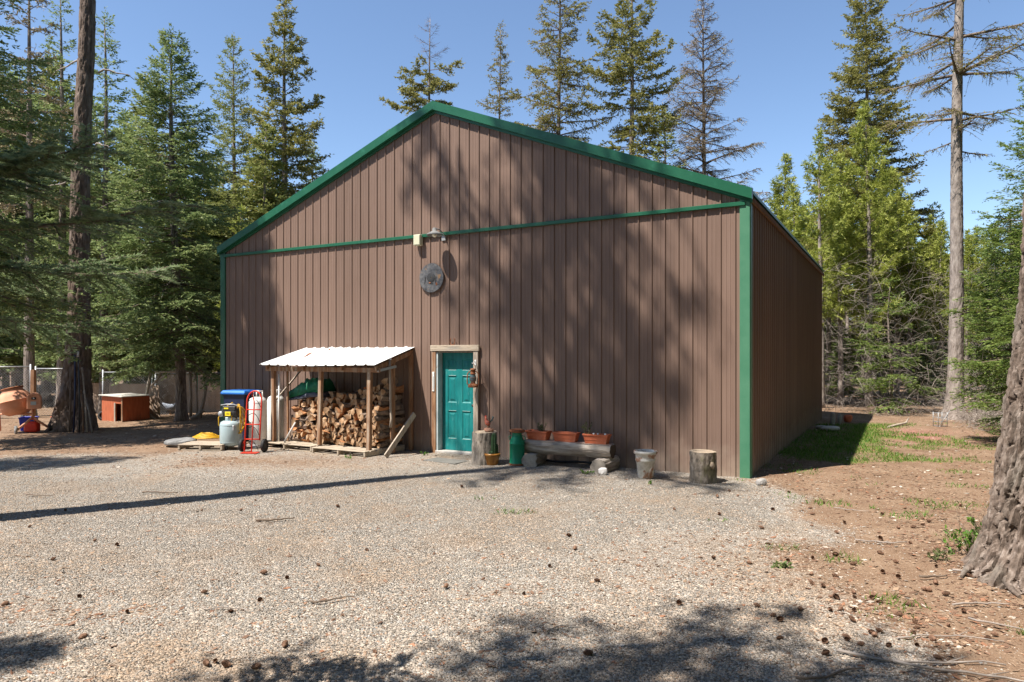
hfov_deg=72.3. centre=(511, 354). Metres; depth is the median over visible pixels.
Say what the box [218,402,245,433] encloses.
air hose
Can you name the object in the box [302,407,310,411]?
firewood log
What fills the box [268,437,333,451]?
pallet
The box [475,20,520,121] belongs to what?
larch tree
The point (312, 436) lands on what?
firewood log
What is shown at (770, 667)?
gravel
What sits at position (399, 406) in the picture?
firewood log
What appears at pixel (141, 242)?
fir tree
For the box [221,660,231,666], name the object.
pine cone
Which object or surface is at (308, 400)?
firewood log
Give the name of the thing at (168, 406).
hen
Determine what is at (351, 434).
firewood log
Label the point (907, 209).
pine tree
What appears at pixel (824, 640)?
pine cone
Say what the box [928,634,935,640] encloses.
stone
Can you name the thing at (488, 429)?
rooster figurine
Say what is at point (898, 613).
pine cone
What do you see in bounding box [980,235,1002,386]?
pine tree
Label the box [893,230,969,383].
fir tree
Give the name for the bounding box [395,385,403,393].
firewood log
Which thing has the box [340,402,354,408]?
firewood log
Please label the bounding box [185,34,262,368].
fir tree
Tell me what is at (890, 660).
stick
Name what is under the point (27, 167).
fir tree
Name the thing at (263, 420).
propane cylinder
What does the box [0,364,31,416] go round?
chain link fence
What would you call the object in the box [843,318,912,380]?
fir tree
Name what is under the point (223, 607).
stick
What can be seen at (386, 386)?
firewood log
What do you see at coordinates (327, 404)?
firewood log
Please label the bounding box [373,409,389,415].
firewood log
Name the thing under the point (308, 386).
tarp
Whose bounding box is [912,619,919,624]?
stone
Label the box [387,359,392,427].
long handle tool
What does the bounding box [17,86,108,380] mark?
fir tree
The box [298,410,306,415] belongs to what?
firewood log
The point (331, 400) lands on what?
firewood log
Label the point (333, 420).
firewood log
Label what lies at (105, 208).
fir tree
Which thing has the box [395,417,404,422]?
firewood log
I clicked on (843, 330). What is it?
fir tree
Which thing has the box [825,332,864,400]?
fir tree
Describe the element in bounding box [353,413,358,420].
firewood log
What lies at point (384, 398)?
firewood log
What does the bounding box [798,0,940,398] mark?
fir tree
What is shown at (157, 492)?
stick
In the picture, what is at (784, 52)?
sky
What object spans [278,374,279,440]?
white pipe
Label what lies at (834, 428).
stone
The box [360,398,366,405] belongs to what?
firewood log
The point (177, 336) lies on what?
fir tree
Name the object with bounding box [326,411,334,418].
firewood log
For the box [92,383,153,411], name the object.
plywood fence
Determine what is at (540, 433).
planter
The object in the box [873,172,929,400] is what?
pine tree
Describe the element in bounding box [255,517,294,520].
stick
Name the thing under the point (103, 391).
chain link fence
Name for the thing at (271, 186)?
fir tree
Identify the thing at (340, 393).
firewood log
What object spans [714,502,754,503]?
stick
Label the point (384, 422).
firewood log
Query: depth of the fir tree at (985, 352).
23.04 m
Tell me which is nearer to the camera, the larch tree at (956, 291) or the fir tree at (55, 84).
the larch tree at (956, 291)
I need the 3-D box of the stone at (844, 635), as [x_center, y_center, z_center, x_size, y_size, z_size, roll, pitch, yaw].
[2.360,1.986,4.946,0.058,0.039,0.039,21,2,30]
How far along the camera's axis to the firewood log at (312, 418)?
14.82 m
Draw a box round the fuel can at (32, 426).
[24,419,39,431]
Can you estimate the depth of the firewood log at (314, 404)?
14.85 m
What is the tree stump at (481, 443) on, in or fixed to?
on the ground at (924, 422)
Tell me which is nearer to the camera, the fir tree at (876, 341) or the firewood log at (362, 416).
the firewood log at (362, 416)
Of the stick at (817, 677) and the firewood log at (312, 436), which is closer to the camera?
the stick at (817, 677)
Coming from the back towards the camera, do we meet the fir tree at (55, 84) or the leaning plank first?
the fir tree at (55, 84)
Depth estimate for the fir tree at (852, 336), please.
48.53 m
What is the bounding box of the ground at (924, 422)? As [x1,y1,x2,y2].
[0,372,1023,681]
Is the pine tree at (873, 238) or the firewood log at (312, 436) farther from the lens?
the pine tree at (873, 238)
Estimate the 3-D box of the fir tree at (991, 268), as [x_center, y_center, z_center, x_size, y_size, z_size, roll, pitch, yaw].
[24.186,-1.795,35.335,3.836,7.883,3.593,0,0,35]
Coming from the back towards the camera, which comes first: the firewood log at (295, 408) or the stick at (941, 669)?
the firewood log at (295, 408)
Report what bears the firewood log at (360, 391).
on the firewood log
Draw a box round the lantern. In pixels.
[467,366,478,387]
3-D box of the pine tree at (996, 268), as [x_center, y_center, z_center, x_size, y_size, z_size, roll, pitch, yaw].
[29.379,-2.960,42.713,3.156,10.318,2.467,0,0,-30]
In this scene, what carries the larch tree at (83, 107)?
on the ground at (924, 422)
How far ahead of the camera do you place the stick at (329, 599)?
5.66 m
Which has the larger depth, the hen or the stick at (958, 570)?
the hen
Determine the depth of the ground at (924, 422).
7.63 m
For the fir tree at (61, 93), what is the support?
on the ground at (924, 422)
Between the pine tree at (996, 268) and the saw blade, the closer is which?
the saw blade
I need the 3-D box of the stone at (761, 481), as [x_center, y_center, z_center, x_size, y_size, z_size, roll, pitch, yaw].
[3.833,1.960,10.788,0.158,0.106,0.123,0,0,-23]
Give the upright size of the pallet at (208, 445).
0.128 m
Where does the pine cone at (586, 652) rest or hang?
on the gravel
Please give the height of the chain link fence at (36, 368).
1.730 m
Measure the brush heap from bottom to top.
2.110 m
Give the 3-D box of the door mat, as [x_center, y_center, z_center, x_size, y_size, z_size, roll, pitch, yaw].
[-1.240,1.987,13.139,0.780,0.018,0.420,0,0,35]
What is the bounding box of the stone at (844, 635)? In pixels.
[842,633,850,638]
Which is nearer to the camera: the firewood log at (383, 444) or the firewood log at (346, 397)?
the firewood log at (383, 444)
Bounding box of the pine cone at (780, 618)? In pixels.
[776,616,783,621]
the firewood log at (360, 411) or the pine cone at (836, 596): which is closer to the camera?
the pine cone at (836, 596)
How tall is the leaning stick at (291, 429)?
0.439 m
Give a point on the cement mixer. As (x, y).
(17, 400)
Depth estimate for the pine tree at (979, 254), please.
27.79 m
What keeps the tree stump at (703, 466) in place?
on the ground at (924, 422)
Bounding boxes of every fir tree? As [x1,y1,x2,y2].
[0,0,101,391]
[0,49,95,399]
[0,66,67,386]
[0,73,56,371]
[0,122,225,357]
[1,210,38,392]
[4,0,114,403]
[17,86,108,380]
[20,97,163,382]
[46,7,159,413]
[55,112,161,382]
[66,23,252,420]
[90,70,213,384]
[111,142,168,383]
[140,126,220,378]
[180,150,227,374]
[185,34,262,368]
[191,163,247,374]
[211,145,300,302]
[212,121,291,368]
[227,0,333,232]
[298,139,325,183]
[379,19,464,131]
[569,0,691,159]
[649,108,686,167]
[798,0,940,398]
[799,198,860,376]
[825,311,860,380]
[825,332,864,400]
[832,190,929,395]
[833,286,860,381]
[841,277,942,413]
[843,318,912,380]
[888,201,964,390]
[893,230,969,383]
[901,321,946,404]
[936,69,1023,434]
[945,207,1021,389]
[960,195,1023,597]
[964,245,1015,387]
[978,381,1005,434]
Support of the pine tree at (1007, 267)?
on the ground at (924, 422)
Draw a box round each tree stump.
[472,430,496,464]
[689,449,716,483]
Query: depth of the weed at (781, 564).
6.57 m
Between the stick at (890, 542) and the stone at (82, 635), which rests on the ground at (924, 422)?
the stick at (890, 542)
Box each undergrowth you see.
[0,344,219,410]
[822,243,1018,416]
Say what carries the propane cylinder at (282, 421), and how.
on the ground at (924, 422)
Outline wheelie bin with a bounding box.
[221,389,261,438]
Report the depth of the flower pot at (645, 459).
11.30 m
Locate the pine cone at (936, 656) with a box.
[933,654,941,658]
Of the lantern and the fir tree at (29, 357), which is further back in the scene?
the fir tree at (29, 357)
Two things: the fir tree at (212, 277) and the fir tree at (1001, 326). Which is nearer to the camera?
the fir tree at (1001, 326)
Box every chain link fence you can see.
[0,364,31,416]
[35,366,62,415]
[102,370,152,393]
[155,372,219,414]
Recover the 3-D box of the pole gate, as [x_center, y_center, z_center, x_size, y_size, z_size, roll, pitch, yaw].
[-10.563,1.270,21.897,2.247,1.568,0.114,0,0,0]
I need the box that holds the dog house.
[98,393,152,421]
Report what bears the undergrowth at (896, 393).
on the ground at (924, 422)
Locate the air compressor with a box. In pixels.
[218,404,242,449]
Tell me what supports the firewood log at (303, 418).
on the firewood log
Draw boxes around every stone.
[78,633,87,638]
[203,659,209,665]
[282,640,287,647]
[598,467,607,474]
[756,478,766,485]
[821,426,839,430]
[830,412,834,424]
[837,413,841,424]
[842,633,850,638]
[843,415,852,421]
[912,619,919,624]
[928,634,935,640]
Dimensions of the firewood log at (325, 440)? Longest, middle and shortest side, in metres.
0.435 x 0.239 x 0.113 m
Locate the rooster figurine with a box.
[484,416,493,431]
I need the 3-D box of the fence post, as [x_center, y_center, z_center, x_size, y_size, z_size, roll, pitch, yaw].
[-14.354,1.275,21.000,0.130,1.651,0.110,0,0,0]
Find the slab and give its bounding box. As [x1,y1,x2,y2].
[164,437,196,446]
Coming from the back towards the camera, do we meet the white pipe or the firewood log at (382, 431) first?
the white pipe
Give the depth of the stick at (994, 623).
5.16 m
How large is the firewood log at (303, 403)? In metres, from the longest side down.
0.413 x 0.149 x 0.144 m
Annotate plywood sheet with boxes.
[150,386,159,417]
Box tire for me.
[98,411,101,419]
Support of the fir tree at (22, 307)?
on the ground at (924, 422)
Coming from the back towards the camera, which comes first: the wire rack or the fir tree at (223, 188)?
the fir tree at (223, 188)
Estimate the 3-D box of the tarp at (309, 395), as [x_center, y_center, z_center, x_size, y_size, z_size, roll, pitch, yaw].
[-4.363,0.889,15.274,1.039,0.226,0.680,0,0,27]
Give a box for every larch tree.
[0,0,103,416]
[34,0,133,432]
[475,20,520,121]
[505,0,615,146]
[652,0,771,203]
[877,0,1023,419]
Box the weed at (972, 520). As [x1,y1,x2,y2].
[949,496,985,531]
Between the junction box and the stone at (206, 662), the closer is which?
the stone at (206, 662)
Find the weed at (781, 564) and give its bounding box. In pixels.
[771,560,793,568]
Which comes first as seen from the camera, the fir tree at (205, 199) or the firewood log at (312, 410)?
the firewood log at (312, 410)
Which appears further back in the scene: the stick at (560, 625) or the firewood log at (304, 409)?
the firewood log at (304, 409)
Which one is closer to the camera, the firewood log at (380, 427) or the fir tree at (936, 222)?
the firewood log at (380, 427)
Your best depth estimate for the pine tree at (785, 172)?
29.75 m
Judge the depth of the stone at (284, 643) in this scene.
4.79 m
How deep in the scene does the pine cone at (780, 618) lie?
5.26 m
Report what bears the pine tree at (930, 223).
on the ground at (924, 422)
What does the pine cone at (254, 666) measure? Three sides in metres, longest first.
0.066 x 0.044 x 0.044 m
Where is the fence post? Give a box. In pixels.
[30,370,35,415]
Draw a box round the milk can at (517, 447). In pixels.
[509,429,525,465]
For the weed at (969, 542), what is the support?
on the ground at (924, 422)
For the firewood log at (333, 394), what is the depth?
14.85 m
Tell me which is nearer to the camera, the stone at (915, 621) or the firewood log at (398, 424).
the stone at (915, 621)
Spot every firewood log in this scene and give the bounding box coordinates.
[290,435,301,440]
[291,405,303,411]
[291,417,299,425]
[296,424,308,429]
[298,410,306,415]
[300,416,308,420]
[301,400,306,406]
[301,436,310,441]
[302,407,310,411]
[306,397,315,404]
[309,421,315,426]
[309,433,316,439]
[310,407,323,413]
[310,415,316,420]
[311,401,317,407]
[322,438,331,443]
[324,400,330,407]
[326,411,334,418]
[328,391,347,397]
[328,396,336,403]
[330,417,339,423]
[331,403,338,408]
[334,407,341,412]
[336,392,346,399]
[336,413,347,418]
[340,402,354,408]
[340,441,350,445]
[341,407,352,413]
[344,392,357,399]
[346,428,354,431]
[348,432,354,437]
[353,398,362,405]
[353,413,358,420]
[356,408,365,417]
[358,388,366,394]
[359,413,365,421]
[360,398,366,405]
[372,415,388,421]
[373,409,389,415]
[373,418,389,425]
[373,437,389,442]
[374,404,388,410]
[375,384,384,390]
[375,429,389,433]
[375,432,389,438]
[377,424,389,430]
[377,441,389,447]
[378,400,396,405]
[379,395,397,401]
[380,388,388,395]
[381,377,397,384]
[383,383,396,389]
[388,409,404,416]
[389,426,401,431]
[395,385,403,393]
[395,393,402,399]
[395,403,403,409]
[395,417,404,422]
[395,422,402,427]
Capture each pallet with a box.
[178,441,233,450]
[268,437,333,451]
[312,444,404,457]
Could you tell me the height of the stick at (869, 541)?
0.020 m
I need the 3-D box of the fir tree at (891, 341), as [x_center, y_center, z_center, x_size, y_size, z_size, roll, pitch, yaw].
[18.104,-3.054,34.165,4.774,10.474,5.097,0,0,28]
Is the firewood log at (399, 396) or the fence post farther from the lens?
the fence post
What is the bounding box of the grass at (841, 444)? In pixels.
[191,422,1023,639]
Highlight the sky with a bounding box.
[0,0,1023,318]
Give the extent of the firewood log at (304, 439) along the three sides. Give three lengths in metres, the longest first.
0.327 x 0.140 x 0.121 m
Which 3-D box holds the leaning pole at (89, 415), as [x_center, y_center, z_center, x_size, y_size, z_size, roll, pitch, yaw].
[-11.012,1.478,18.210,0.592,1.064,0.054,0,0,39]
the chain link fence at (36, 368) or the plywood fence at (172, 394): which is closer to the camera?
the chain link fence at (36, 368)
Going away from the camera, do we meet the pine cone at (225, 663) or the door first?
the pine cone at (225, 663)
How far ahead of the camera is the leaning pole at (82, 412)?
18.18 m
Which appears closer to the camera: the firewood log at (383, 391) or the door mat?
the door mat
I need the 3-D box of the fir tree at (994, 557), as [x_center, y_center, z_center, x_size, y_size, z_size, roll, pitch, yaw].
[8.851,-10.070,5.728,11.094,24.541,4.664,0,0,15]
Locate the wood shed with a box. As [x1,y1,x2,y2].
[259,346,413,452]
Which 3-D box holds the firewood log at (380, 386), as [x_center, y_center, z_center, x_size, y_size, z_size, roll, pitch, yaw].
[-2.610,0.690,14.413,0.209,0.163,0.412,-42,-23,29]
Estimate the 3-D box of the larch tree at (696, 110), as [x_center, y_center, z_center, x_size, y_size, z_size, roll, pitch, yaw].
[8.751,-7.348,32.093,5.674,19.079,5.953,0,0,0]
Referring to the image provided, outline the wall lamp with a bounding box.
[426,228,445,240]
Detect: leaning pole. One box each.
[73,355,75,432]
[77,351,79,432]
[80,390,83,432]
[81,367,87,432]
[83,391,92,432]
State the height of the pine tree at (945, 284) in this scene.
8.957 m
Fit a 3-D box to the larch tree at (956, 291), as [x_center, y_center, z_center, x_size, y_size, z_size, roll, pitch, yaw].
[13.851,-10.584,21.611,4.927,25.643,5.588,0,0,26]
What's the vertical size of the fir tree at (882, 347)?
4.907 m
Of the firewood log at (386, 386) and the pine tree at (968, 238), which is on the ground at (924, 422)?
the pine tree at (968, 238)
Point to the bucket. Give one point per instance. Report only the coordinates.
(22, 420)
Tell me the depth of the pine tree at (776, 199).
30.03 m
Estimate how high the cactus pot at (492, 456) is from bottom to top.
0.585 m
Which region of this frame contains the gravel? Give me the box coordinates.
[0,451,1021,681]
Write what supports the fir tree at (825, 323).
on the ground at (924, 422)
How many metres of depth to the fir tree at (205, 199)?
30.12 m
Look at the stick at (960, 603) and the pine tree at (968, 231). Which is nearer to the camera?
the stick at (960, 603)
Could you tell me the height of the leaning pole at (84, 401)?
1.677 m
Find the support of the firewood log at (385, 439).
on the firewood log at (383, 444)
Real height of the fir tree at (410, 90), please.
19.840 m
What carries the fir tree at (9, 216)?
on the ground at (924, 422)
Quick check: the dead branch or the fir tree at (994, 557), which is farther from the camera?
the dead branch
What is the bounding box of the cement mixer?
[0,385,50,433]
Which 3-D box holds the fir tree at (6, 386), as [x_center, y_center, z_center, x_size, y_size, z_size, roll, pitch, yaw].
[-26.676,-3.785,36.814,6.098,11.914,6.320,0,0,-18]
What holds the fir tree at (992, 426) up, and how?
on the ground at (924, 422)
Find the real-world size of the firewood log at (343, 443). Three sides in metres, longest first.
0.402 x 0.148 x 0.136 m
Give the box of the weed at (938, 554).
[927,548,952,562]
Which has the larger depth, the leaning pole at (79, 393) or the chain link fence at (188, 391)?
the chain link fence at (188, 391)
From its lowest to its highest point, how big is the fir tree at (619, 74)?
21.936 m
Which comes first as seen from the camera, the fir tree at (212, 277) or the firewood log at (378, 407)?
the firewood log at (378, 407)
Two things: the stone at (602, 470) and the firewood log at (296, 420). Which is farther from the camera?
the firewood log at (296, 420)
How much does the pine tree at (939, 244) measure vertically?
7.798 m
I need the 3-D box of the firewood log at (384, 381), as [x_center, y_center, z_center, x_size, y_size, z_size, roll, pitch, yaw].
[-2.521,0.542,14.455,0.214,0.167,0.412,-14,-5,22]
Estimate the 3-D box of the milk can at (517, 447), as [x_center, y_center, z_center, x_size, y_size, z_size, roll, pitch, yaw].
[0.093,1.677,12.733,0.288,0.645,0.288,0,0,-16]
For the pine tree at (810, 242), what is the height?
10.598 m
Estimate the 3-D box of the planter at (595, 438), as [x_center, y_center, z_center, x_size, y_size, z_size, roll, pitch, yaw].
[1.458,1.360,12.257,0.528,0.375,0.208,0,0,28]
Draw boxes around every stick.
[24,493,51,495]
[142,491,177,492]
[202,607,248,611]
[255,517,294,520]
[284,422,295,441]
[310,596,354,602]
[546,623,580,631]
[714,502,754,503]
[795,667,864,679]
[837,649,1005,664]
[855,539,888,542]
[877,541,906,543]
[893,659,1023,681]
[897,630,1003,641]
[919,574,946,577]
[952,568,974,571]
[952,602,1009,605]
[968,617,1023,630]
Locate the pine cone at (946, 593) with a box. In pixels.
[941,591,949,595]
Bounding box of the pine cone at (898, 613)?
[893,612,902,615]
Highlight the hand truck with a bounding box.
[238,390,268,453]
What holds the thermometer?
attached to the pole barn
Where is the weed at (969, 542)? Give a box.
[943,511,986,555]
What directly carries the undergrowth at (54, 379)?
on the ground at (924, 422)
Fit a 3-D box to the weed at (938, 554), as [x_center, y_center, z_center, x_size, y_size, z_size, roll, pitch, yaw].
[4.133,1.944,6.760,0.205,0.143,0.171,0,0,43]
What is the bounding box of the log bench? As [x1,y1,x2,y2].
[521,439,620,472]
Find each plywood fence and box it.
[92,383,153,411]
[156,374,219,411]
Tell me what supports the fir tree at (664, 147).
on the ground at (924, 422)
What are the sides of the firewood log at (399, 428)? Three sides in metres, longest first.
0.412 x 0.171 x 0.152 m
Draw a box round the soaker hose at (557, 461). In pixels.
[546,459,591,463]
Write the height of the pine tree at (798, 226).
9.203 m
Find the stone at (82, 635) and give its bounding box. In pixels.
[78,633,87,638]
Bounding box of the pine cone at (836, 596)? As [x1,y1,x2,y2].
[832,593,839,599]
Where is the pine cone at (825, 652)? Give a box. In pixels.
[821,649,829,654]
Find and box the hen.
[162,403,174,410]
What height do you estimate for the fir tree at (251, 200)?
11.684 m
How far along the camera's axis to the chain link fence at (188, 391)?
22.99 m
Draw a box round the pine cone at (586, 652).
[583,649,592,655]
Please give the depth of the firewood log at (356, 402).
14.35 m
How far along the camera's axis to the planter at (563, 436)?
12.46 m
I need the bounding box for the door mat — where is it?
[423,457,466,463]
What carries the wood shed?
on the ground at (924, 422)
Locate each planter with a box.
[525,422,551,440]
[552,431,580,441]
[581,422,611,443]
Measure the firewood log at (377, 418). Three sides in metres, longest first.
0.413 x 0.134 x 0.128 m
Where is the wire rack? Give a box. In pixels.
[933,411,949,426]
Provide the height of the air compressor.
0.964 m
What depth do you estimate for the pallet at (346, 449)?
14.13 m
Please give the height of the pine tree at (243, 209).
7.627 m
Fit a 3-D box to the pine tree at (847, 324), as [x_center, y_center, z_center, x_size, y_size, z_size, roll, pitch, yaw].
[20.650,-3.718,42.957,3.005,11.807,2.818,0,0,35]
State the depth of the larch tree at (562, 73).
33.47 m
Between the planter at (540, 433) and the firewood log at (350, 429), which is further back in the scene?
the firewood log at (350, 429)
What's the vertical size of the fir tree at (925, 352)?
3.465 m
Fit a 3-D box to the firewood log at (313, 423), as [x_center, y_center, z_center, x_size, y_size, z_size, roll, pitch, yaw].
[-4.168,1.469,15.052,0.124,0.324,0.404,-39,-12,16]
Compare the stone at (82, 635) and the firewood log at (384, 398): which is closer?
the stone at (82, 635)
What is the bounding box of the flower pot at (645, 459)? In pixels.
[633,449,657,478]
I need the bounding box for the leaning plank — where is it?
[384,412,415,457]
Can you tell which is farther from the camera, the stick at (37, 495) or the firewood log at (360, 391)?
the firewood log at (360, 391)
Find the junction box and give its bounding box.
[413,234,422,245]
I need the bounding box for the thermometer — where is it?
[432,372,433,390]
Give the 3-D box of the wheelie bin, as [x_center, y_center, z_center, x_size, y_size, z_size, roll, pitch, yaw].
[-6.290,1.409,16.340,0.634,1.182,0.728,0,0,15]
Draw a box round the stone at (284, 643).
[282,640,287,647]
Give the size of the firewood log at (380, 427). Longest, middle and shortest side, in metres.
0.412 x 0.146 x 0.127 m
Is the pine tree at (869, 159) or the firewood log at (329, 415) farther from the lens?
the pine tree at (869, 159)
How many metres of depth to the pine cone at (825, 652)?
4.67 m
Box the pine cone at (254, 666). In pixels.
[251,663,261,669]
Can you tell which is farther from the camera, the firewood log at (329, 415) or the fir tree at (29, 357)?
the fir tree at (29, 357)
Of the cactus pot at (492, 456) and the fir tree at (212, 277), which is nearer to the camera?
the cactus pot at (492, 456)
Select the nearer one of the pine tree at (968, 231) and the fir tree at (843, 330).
the pine tree at (968, 231)
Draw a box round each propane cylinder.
[249,390,266,447]
[267,389,284,444]
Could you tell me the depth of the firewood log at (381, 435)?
14.04 m
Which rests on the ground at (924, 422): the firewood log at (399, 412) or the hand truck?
the hand truck
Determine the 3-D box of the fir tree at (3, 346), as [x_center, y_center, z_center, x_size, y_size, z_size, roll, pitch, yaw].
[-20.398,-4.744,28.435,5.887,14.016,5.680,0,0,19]
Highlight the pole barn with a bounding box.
[217,101,824,478]
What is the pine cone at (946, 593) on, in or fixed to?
on the ground at (924, 422)
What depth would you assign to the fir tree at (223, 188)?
32.29 m
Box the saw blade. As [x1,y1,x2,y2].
[419,263,442,292]
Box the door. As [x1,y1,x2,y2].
[443,353,472,450]
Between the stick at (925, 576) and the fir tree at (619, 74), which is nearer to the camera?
the stick at (925, 576)
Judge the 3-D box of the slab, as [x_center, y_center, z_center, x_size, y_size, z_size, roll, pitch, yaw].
[-7.259,1.903,15.315,0.669,0.199,0.440,0,0,-6]
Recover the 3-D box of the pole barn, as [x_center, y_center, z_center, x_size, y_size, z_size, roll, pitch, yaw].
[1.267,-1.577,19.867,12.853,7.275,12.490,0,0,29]
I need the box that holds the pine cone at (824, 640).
[821,637,827,643]
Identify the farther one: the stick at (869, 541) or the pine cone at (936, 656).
the stick at (869, 541)
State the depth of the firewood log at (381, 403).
14.13 m
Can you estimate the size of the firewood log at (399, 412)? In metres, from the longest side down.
0.449 x 0.161 x 0.145 m
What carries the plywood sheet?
on the ground at (924, 422)
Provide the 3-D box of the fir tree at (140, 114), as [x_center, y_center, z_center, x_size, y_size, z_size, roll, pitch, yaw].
[-13.982,-4.439,27.007,5.677,13.196,5.509,0,0,0]
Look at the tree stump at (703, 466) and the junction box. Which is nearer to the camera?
the tree stump at (703, 466)
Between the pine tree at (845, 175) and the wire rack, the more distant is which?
the pine tree at (845, 175)
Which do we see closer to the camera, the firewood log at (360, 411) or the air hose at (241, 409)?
the firewood log at (360, 411)
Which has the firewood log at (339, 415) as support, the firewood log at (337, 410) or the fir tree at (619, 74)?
the firewood log at (337, 410)
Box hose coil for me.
[193,432,219,439]
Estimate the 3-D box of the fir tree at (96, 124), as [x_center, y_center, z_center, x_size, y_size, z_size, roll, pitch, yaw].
[-16.502,-4.175,28.355,5.350,12.740,5.162,0,0,24]
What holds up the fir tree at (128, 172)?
on the ground at (924, 422)
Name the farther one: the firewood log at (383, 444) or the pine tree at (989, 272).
the pine tree at (989, 272)
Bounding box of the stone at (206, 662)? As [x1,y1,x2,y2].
[203,659,209,665]
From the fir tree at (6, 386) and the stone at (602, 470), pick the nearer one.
the stone at (602, 470)
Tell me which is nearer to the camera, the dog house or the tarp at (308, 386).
the tarp at (308, 386)
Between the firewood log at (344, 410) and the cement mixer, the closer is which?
the firewood log at (344, 410)
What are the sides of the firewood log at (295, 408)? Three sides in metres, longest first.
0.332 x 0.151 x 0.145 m
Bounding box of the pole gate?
[145,370,208,418]
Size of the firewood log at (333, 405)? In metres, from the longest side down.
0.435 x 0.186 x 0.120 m
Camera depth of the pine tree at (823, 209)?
25.89 m
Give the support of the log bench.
on the ground at (924, 422)
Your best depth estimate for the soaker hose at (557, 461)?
12.88 m
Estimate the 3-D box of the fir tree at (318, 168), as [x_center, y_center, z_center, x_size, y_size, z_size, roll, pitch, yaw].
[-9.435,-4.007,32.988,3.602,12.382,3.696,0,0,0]
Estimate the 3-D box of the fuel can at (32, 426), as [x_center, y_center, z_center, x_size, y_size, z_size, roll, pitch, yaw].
[-12.435,1.826,18.161,0.320,0.346,0.220,0,0,-6]
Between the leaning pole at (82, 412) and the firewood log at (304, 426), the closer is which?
the firewood log at (304, 426)
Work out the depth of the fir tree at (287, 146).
29.65 m
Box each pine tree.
[202,203,250,370]
[764,152,806,235]
[766,180,807,251]
[781,182,827,283]
[793,127,855,407]
[805,159,856,400]
[812,151,875,404]
[823,98,919,405]
[836,202,859,384]
[855,167,919,402]
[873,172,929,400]
[885,199,943,400]
[911,213,947,400]
[917,219,969,402]
[933,242,949,364]
[939,234,994,395]
[964,224,995,394]
[964,228,984,390]
[980,223,1008,387]
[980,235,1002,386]
[991,223,1021,335]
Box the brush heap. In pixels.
[919,357,1003,431]
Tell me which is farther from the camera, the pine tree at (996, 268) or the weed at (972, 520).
the pine tree at (996, 268)
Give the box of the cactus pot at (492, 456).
[484,433,499,464]
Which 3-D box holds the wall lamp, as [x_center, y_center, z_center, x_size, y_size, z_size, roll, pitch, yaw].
[-1.520,-2.442,14.137,0.330,0.225,0.474,0,0,29]
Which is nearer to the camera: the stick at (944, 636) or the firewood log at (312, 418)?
the stick at (944, 636)
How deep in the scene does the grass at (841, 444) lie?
14.55 m
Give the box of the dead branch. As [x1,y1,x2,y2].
[887,418,908,426]
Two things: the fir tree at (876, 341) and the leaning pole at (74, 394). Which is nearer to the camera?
the leaning pole at (74, 394)
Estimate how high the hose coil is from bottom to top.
0.147 m
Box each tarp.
[285,391,330,400]
[289,378,335,397]

